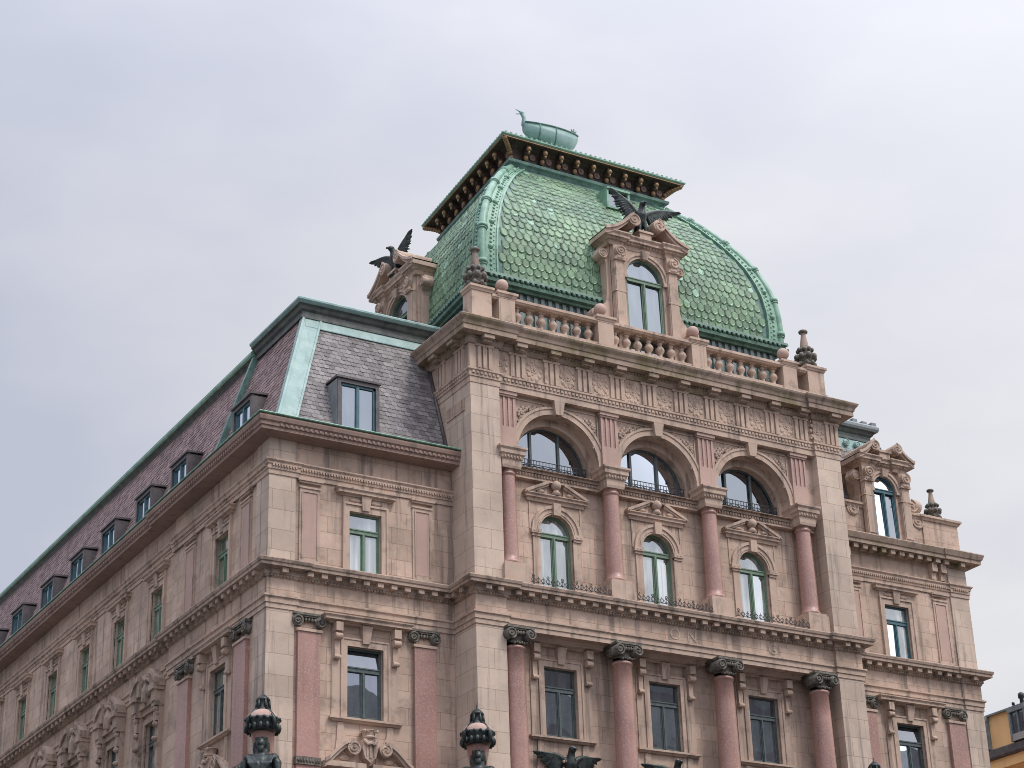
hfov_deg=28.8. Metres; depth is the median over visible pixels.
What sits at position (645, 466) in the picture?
lunette window
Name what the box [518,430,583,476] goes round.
lunette window
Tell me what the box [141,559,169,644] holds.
window
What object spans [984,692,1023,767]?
yellow house
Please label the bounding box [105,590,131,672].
window
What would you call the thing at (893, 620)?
window
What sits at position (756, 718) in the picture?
window
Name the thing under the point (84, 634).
window
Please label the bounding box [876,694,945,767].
window
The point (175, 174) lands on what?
sky
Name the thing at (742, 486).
lunette window
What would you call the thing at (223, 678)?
window
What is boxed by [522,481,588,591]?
window
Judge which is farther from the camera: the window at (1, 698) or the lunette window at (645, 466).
the window at (1, 698)
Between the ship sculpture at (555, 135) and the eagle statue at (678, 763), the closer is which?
the eagle statue at (678, 763)
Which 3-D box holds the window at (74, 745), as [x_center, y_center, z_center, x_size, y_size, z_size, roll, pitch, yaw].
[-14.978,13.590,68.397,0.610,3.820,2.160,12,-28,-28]
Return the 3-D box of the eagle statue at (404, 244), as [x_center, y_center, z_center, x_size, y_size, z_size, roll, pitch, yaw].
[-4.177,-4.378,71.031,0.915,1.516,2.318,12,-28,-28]
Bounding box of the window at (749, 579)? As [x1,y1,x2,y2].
[721,518,781,623]
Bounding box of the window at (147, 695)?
[129,668,165,767]
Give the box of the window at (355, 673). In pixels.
[321,611,414,761]
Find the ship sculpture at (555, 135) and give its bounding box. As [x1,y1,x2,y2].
[516,109,578,149]
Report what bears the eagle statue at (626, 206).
on the palace
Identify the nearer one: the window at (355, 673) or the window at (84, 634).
the window at (355, 673)
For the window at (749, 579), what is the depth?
65.63 m
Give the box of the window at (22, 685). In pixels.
[10,673,32,745]
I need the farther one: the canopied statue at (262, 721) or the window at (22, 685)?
the window at (22, 685)
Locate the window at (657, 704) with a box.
[634,652,706,767]
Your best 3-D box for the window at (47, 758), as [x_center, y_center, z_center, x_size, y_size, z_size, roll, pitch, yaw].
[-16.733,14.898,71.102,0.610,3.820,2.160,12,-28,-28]
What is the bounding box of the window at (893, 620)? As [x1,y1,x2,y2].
[871,581,920,659]
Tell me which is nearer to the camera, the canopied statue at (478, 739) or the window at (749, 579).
the canopied statue at (478, 739)
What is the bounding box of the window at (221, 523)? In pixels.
[203,502,236,593]
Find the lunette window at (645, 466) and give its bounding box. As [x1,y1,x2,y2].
[620,450,681,495]
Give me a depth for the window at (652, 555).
63.86 m
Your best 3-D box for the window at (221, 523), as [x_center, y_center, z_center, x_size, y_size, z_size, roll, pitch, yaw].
[-8.806,5.100,60.490,0.420,2.630,2.000,12,-28,-28]
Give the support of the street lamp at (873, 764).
attached to the palace
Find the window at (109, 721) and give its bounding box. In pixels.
[92,696,126,767]
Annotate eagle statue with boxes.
[369,229,412,277]
[533,746,600,767]
[609,187,680,233]
[641,759,682,767]
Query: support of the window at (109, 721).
in the palace
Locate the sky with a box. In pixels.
[0,0,1023,715]
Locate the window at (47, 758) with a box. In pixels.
[28,746,56,767]
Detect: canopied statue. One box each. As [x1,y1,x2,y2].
[240,690,281,767]
[460,705,495,767]
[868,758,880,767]
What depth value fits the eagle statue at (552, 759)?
58.73 m
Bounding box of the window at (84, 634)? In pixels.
[71,620,96,698]
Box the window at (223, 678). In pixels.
[190,626,233,761]
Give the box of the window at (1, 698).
[0,696,4,727]
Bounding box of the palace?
[0,130,993,767]
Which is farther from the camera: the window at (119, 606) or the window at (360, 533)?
the window at (119, 606)
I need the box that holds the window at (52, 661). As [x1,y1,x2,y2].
[40,647,63,722]
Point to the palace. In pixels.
(542, 448)
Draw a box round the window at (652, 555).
[624,500,687,607]
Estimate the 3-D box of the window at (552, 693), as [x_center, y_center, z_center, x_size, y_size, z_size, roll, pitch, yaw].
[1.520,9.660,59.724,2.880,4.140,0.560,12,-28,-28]
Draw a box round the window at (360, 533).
[334,485,398,574]
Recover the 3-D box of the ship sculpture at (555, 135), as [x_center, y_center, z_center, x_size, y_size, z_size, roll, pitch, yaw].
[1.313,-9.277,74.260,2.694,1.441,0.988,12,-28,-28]
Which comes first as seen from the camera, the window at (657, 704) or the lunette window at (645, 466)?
the window at (657, 704)
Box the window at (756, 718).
[734,667,801,767]
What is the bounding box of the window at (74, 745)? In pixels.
[58,722,90,767]
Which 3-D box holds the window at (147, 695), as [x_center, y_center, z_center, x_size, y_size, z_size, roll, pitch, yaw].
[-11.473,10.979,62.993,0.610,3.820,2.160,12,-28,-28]
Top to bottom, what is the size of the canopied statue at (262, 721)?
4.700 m
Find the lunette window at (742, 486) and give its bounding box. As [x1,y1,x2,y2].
[717,470,772,513]
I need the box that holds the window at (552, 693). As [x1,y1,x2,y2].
[529,636,604,767]
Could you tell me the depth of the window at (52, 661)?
73.07 m

